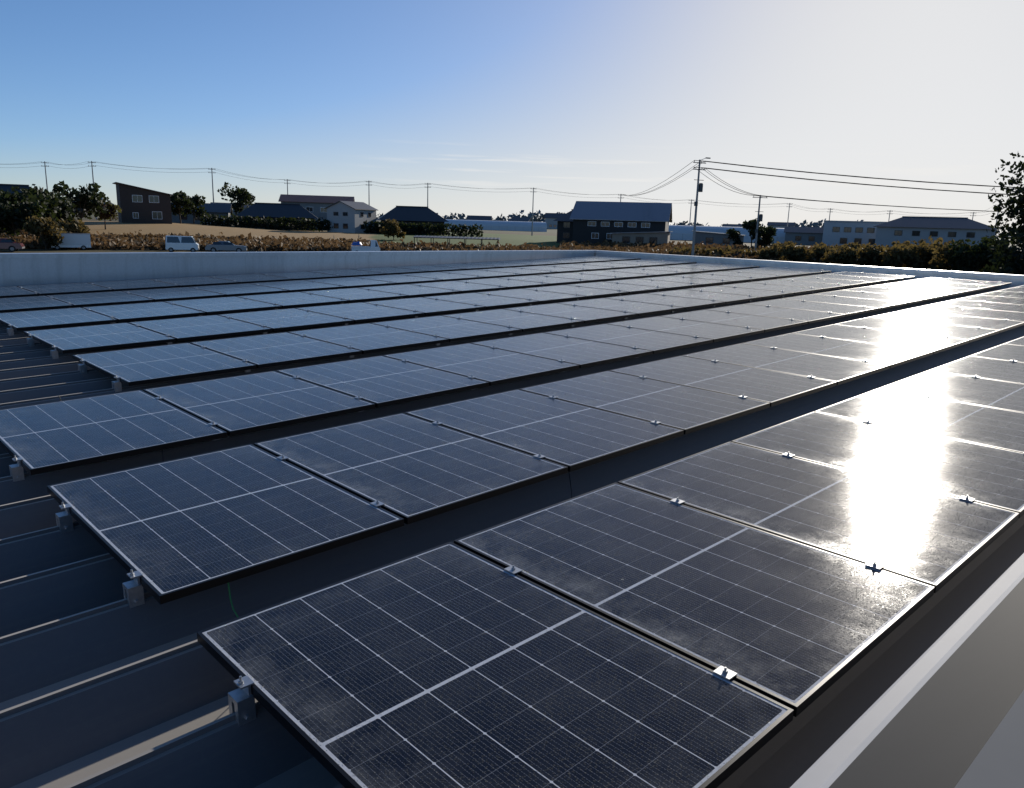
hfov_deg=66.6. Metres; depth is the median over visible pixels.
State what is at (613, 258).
solar module
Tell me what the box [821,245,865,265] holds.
bush
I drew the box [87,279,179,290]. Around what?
solar module
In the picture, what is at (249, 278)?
solar module
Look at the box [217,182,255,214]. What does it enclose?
tree
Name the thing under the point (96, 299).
solar module
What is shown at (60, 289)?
solar module
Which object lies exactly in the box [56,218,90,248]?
tree
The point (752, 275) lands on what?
solar module
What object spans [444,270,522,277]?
solar module
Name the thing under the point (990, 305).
solar module
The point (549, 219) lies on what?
house
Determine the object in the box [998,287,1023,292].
solar module
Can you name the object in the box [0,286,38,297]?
solar module
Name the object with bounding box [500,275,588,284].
solar module
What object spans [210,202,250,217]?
house
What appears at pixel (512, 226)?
greenhouse
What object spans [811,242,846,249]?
tree
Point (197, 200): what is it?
tree
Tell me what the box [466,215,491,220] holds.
house
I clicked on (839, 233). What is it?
white building
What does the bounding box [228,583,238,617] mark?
green earth cable
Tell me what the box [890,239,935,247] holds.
tree
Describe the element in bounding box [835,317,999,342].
solar module
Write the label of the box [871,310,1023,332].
solar module
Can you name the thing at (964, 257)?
bush
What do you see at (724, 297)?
solar module
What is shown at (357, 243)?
blue tarp
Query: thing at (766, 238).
tree
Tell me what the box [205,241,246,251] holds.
silver coupe car
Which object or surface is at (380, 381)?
solar module
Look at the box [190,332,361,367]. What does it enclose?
solar module
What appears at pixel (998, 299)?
solar module
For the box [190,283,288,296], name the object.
solar module
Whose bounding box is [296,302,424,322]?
solar module
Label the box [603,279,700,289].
solar module
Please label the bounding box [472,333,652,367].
solar module
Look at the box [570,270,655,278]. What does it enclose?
solar module
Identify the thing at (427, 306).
solar module
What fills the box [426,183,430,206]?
utility pole
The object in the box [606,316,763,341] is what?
solar module
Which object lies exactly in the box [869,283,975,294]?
solar module
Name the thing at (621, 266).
solar module
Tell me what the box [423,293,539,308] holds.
solar module
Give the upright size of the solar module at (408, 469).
0.036 m
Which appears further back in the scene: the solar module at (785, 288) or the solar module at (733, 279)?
the solar module at (733, 279)
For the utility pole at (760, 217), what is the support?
on the terrain
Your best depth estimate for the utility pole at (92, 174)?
170.87 m
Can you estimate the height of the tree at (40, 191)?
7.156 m
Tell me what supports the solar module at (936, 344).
on the folded metal roof at (102, 684)
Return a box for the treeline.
[65,198,1010,237]
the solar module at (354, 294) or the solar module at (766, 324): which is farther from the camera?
the solar module at (354, 294)
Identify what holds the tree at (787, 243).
on the terrain
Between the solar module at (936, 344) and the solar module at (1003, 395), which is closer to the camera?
the solar module at (1003, 395)
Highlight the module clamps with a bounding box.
[7,257,1023,725]
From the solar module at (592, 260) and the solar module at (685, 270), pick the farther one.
the solar module at (592, 260)
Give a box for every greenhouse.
[444,219,546,231]
[668,225,784,242]
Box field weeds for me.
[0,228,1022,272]
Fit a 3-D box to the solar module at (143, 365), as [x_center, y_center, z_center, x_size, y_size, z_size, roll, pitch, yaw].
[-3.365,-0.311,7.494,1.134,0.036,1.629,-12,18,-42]
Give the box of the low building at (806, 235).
[784,226,823,244]
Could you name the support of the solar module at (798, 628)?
on the folded metal roof at (102, 684)
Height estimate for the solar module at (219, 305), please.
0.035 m
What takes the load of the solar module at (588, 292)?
on the folded metal roof at (102, 684)
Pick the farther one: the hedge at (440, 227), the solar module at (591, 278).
the hedge at (440, 227)
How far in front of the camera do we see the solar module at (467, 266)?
19.85 m
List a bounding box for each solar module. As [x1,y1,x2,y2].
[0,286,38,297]
[0,296,72,312]
[0,307,117,330]
[0,390,226,474]
[17,283,112,295]
[24,322,175,353]
[46,291,153,306]
[47,444,403,603]
[72,343,256,385]
[82,302,205,321]
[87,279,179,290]
[122,287,225,301]
[128,315,271,340]
[143,371,374,436]
[150,276,239,286]
[164,296,281,314]
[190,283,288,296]
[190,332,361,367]
[197,542,793,787]
[207,274,293,283]
[219,308,353,330]
[236,292,348,307]
[249,280,345,291]
[254,413,567,524]
[259,271,342,279]
[276,356,488,407]
[288,323,448,353]
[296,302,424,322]
[303,288,407,301]
[306,277,396,287]
[308,269,387,276]
[355,267,428,274]
[355,274,442,283]
[359,284,460,296]
[363,297,485,314]
[371,316,521,341]
[383,343,578,385]
[394,265,466,271]
[398,272,484,280]
[405,389,683,471]
[410,281,507,292]
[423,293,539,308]
[432,263,500,269]
[441,309,583,331]
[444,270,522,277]
[454,483,934,716]
[458,278,549,288]
[466,261,532,267]
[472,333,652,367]
[475,289,586,302]
[477,267,557,275]
[494,260,562,265]
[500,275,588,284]
[505,303,637,322]
[511,266,589,272]
[519,371,769,434]
[522,285,628,297]
[529,258,590,263]
[538,273,623,281]
[544,264,619,270]
[544,324,712,353]
[551,257,616,262]
[559,298,684,315]
[568,282,666,293]
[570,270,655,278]
[577,262,646,268]
[582,256,640,260]
[603,268,684,275]
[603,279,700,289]
[606,261,672,266]
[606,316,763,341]
[607,293,725,308]
[609,356,836,406]
[618,442,1018,592]
[627,259,696,264]
[635,266,711,273]
[637,276,731,285]
[646,289,761,303]
[661,310,807,331]
[662,264,736,270]
[672,273,760,282]
[682,343,889,384]
[684,263,759,268]
[685,286,793,298]
[700,271,785,279]
[705,304,845,323]
[718,282,822,293]
[730,269,809,276]
[731,412,1023,517]
[742,333,932,367]
[747,299,878,315]
[750,279,849,289]
[754,267,831,273]
[778,277,872,286]
[782,294,906,309]
[793,324,968,353]
[801,274,894,282]
[815,389,1023,452]
[817,290,932,303]
[829,272,914,279]
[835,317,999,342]
[845,286,955,298]
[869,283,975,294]
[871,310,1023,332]
[879,371,1023,412]
[894,280,994,290]
[905,304,1023,321]
[915,277,1011,286]
[929,356,1023,383]
[931,299,1023,312]
[957,295,1023,304]
[970,344,1023,362]
[979,291,1023,297]
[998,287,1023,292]
[1004,336,1023,345]
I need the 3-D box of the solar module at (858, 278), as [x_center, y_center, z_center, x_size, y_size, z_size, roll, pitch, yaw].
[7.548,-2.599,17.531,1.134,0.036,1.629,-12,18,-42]
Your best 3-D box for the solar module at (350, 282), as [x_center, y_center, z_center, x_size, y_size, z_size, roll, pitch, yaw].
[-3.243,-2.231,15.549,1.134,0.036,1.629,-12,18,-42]
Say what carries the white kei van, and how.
on the terrain
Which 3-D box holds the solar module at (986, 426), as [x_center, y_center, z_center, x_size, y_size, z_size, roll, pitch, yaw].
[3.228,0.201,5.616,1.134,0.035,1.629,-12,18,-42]
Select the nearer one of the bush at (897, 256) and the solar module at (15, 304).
the solar module at (15, 304)
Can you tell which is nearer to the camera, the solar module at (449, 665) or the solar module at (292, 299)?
the solar module at (449, 665)
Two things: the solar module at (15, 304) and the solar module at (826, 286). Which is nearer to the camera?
the solar module at (15, 304)
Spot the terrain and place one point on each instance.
(516, 238)
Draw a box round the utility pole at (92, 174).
[88,161,96,219]
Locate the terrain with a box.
[0,211,1021,272]
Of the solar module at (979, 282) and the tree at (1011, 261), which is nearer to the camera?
the solar module at (979, 282)
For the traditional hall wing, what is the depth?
143.89 m
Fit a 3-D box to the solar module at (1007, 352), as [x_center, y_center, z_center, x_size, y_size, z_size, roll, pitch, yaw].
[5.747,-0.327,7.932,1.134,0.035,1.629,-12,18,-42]
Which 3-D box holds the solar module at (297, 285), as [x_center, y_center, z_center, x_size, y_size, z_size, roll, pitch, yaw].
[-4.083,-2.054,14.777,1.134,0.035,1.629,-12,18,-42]
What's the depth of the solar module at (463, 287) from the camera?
14.78 m
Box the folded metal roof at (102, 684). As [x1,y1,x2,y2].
[0,260,1023,787]
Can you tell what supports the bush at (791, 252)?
on the terrain
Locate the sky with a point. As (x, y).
(599, 99)
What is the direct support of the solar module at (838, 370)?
on the folded metal roof at (102, 684)
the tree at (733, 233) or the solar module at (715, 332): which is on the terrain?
the tree at (733, 233)
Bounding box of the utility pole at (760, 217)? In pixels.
[753,196,766,250]
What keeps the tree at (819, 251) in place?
on the terrain
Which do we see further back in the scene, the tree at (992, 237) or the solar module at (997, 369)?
the tree at (992, 237)
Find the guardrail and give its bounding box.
[413,235,499,246]
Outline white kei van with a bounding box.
[165,235,199,251]
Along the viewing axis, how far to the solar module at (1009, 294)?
14.27 m
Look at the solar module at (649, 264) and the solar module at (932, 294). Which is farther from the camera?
the solar module at (649, 264)
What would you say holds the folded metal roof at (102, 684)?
on the building body
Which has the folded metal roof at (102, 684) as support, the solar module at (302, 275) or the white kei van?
the solar module at (302, 275)
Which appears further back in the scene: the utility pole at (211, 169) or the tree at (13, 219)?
the utility pole at (211, 169)
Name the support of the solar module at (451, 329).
on the folded metal roof at (102, 684)
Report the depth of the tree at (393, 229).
134.59 m
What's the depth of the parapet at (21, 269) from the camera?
16.99 m
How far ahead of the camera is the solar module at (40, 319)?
10.11 m
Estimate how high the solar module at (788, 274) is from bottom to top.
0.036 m
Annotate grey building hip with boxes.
[873,216,999,247]
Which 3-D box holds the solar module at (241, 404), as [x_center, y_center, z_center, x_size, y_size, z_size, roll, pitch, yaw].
[-2.007,0.036,6.096,1.134,0.036,1.629,-12,18,-42]
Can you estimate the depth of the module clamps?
3.82 m
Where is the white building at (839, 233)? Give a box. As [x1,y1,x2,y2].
[822,220,884,247]
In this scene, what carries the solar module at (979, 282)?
on the folded metal roof at (102, 684)
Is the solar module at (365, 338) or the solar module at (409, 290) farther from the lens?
the solar module at (409, 290)
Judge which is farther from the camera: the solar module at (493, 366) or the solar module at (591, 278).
the solar module at (591, 278)
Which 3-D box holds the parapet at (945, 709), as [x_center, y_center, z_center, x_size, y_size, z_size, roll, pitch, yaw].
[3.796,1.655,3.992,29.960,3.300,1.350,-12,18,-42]
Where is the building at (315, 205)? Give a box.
[278,194,354,229]
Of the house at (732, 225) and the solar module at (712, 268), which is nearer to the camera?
the solar module at (712, 268)
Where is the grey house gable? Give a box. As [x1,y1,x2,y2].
[324,201,377,232]
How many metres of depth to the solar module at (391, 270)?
18.33 m
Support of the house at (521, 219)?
on the terrain
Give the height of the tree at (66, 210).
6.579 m
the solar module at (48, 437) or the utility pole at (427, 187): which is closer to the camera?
the solar module at (48, 437)
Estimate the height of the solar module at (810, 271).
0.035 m
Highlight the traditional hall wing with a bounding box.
[553,209,572,242]
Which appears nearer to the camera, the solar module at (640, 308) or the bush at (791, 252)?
the solar module at (640, 308)
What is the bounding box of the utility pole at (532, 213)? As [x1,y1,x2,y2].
[531,188,534,235]
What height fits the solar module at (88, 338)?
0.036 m
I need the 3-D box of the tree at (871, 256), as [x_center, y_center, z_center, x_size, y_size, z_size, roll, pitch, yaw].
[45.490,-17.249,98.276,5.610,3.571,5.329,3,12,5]
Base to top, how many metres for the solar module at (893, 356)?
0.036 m
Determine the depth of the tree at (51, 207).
98.03 m
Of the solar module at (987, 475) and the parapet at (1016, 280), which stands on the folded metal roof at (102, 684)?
the solar module at (987, 475)
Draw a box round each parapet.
[0,250,595,286]
[595,250,1023,287]
[790,553,1023,787]
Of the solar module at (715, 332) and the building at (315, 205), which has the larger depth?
the building at (315, 205)
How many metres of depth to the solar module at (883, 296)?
13.73 m
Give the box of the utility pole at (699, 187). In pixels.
[691,157,710,255]
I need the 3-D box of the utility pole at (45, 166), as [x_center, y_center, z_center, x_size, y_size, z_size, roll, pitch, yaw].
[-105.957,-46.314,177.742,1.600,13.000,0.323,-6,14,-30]
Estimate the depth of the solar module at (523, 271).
18.46 m
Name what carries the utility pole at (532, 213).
on the terrain
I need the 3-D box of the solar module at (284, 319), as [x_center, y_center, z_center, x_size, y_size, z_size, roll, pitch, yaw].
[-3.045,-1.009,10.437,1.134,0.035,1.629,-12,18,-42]
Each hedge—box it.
[199,214,332,231]
[362,220,483,236]
[667,245,761,256]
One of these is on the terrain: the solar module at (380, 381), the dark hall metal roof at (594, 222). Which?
the dark hall metal roof at (594, 222)
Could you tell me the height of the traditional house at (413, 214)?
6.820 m
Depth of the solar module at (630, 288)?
14.96 m
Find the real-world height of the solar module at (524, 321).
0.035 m
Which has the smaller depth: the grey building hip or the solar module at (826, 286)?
the solar module at (826, 286)
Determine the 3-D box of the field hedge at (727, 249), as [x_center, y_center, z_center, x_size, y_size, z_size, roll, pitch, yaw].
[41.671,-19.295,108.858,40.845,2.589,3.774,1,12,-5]
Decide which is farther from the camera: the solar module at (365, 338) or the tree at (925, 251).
the tree at (925, 251)
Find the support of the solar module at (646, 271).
on the folded metal roof at (102, 684)
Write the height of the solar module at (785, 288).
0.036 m
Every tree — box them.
[0,186,62,236]
[0,194,49,238]
[22,184,57,199]
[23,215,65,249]
[43,192,81,223]
[49,180,110,221]
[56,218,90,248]
[93,198,121,229]
[170,190,195,223]
[182,194,208,223]
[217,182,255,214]
[379,218,405,239]
[726,228,742,244]
[741,218,765,245]
[754,225,776,247]
[756,244,782,258]
[774,241,796,248]
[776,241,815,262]
[810,242,839,262]
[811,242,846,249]
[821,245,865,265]
[844,242,868,249]
[856,243,888,266]
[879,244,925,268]
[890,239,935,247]
[908,236,947,268]
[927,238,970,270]
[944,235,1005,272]
[975,232,1009,272]
[985,152,1023,274]
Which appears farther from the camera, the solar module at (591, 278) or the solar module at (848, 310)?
the solar module at (591, 278)
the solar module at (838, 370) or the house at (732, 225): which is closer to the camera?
the solar module at (838, 370)
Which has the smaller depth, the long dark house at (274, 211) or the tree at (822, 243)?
the tree at (822, 243)
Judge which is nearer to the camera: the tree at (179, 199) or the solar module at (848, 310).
the solar module at (848, 310)
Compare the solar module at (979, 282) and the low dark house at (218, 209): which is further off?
the low dark house at (218, 209)
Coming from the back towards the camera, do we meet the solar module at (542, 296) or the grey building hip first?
the grey building hip
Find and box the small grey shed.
[695,231,745,245]
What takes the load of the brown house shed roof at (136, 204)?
on the terrain
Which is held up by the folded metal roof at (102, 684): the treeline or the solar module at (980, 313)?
the solar module at (980, 313)
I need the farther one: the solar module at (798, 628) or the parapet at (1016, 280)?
the parapet at (1016, 280)
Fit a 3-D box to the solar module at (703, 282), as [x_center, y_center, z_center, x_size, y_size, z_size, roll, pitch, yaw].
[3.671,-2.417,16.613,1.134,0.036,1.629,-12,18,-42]
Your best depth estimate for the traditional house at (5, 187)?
122.43 m
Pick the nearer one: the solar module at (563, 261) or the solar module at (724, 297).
the solar module at (724, 297)
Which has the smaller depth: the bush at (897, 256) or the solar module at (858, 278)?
the solar module at (858, 278)
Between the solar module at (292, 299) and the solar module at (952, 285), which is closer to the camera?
the solar module at (292, 299)
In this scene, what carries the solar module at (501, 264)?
on the folded metal roof at (102, 684)
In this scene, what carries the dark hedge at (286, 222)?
on the terrain
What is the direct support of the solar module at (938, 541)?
on the folded metal roof at (102, 684)
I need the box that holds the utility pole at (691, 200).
[689,199,693,225]
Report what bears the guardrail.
on the terrain
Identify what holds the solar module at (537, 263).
on the folded metal roof at (102, 684)
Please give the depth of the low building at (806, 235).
185.76 m
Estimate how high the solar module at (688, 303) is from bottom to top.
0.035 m
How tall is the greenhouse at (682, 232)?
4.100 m
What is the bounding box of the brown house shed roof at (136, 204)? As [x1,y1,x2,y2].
[112,182,172,223]
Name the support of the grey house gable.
on the terrain
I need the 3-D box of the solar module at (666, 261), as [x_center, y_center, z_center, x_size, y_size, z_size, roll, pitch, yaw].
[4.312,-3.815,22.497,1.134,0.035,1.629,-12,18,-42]
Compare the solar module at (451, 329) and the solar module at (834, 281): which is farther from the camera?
the solar module at (834, 281)
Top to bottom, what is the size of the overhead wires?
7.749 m
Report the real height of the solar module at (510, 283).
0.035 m
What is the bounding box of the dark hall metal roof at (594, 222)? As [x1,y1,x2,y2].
[569,201,671,243]
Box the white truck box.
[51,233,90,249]
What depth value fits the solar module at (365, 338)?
8.90 m
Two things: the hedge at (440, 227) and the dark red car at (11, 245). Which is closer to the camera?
the dark red car at (11, 245)
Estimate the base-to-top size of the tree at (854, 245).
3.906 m
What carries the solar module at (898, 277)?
on the folded metal roof at (102, 684)
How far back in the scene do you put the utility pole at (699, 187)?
90.72 m
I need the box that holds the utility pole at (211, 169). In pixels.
[208,168,215,202]
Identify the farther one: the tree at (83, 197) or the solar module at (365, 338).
the tree at (83, 197)
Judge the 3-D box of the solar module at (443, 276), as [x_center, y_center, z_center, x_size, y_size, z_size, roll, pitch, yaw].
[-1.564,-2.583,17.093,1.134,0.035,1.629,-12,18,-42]
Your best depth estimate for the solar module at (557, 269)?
19.32 m
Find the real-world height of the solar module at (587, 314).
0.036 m
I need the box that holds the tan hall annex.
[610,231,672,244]
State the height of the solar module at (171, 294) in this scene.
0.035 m
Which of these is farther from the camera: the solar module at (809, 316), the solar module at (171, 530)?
the solar module at (809, 316)
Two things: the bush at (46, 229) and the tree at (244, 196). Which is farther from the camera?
the tree at (244, 196)
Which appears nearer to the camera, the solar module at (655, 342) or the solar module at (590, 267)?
the solar module at (655, 342)
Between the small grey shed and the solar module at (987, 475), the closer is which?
the solar module at (987, 475)
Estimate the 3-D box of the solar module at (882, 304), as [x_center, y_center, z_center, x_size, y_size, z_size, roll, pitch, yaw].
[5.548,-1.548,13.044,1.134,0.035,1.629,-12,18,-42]
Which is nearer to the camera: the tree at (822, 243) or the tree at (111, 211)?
the tree at (822, 243)
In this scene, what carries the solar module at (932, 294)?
on the folded metal roof at (102, 684)
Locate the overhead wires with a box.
[0,160,1018,216]
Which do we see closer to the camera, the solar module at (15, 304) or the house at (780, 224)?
the solar module at (15, 304)
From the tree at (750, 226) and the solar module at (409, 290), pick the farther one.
the tree at (750, 226)
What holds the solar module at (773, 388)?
on the folded metal roof at (102, 684)
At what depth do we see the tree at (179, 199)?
151.84 m
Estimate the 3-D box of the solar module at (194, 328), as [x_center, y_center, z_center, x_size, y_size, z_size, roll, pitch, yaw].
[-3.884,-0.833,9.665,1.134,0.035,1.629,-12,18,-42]
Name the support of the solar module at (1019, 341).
on the folded metal roof at (102, 684)
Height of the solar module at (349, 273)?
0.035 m
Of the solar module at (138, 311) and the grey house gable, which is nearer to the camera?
the solar module at (138, 311)
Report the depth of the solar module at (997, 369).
7.43 m
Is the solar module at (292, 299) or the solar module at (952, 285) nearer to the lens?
the solar module at (292, 299)
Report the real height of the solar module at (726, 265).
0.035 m
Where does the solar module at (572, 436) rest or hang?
on the folded metal roof at (102, 684)
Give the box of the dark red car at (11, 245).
[0,238,24,251]
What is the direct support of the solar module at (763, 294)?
on the folded metal roof at (102, 684)
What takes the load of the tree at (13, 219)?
on the terrain
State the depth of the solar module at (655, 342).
9.07 m
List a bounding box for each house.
[0,184,29,196]
[171,203,232,224]
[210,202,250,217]
[235,202,316,230]
[377,206,448,234]
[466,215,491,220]
[509,217,531,221]
[544,213,565,228]
[722,224,741,226]
[767,222,795,227]
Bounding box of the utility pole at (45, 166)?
[41,161,48,189]
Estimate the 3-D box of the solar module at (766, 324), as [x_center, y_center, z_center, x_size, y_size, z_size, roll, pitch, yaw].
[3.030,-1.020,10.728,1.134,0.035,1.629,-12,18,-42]
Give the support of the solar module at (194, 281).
on the folded metal roof at (102, 684)
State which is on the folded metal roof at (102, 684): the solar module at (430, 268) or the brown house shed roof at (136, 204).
the solar module at (430, 268)
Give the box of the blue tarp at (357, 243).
[352,241,361,245]
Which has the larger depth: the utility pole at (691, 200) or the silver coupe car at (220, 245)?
the utility pole at (691, 200)
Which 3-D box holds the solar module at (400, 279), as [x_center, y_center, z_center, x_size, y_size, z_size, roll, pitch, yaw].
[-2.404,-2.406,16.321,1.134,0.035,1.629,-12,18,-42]
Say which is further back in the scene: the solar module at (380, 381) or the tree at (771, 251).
the tree at (771, 251)
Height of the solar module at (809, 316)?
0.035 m
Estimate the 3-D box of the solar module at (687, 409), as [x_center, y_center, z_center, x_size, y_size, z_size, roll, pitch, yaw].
[1.031,0.030,6.242,1.134,0.035,1.629,-12,18,-42]
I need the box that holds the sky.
[0,0,1023,234]

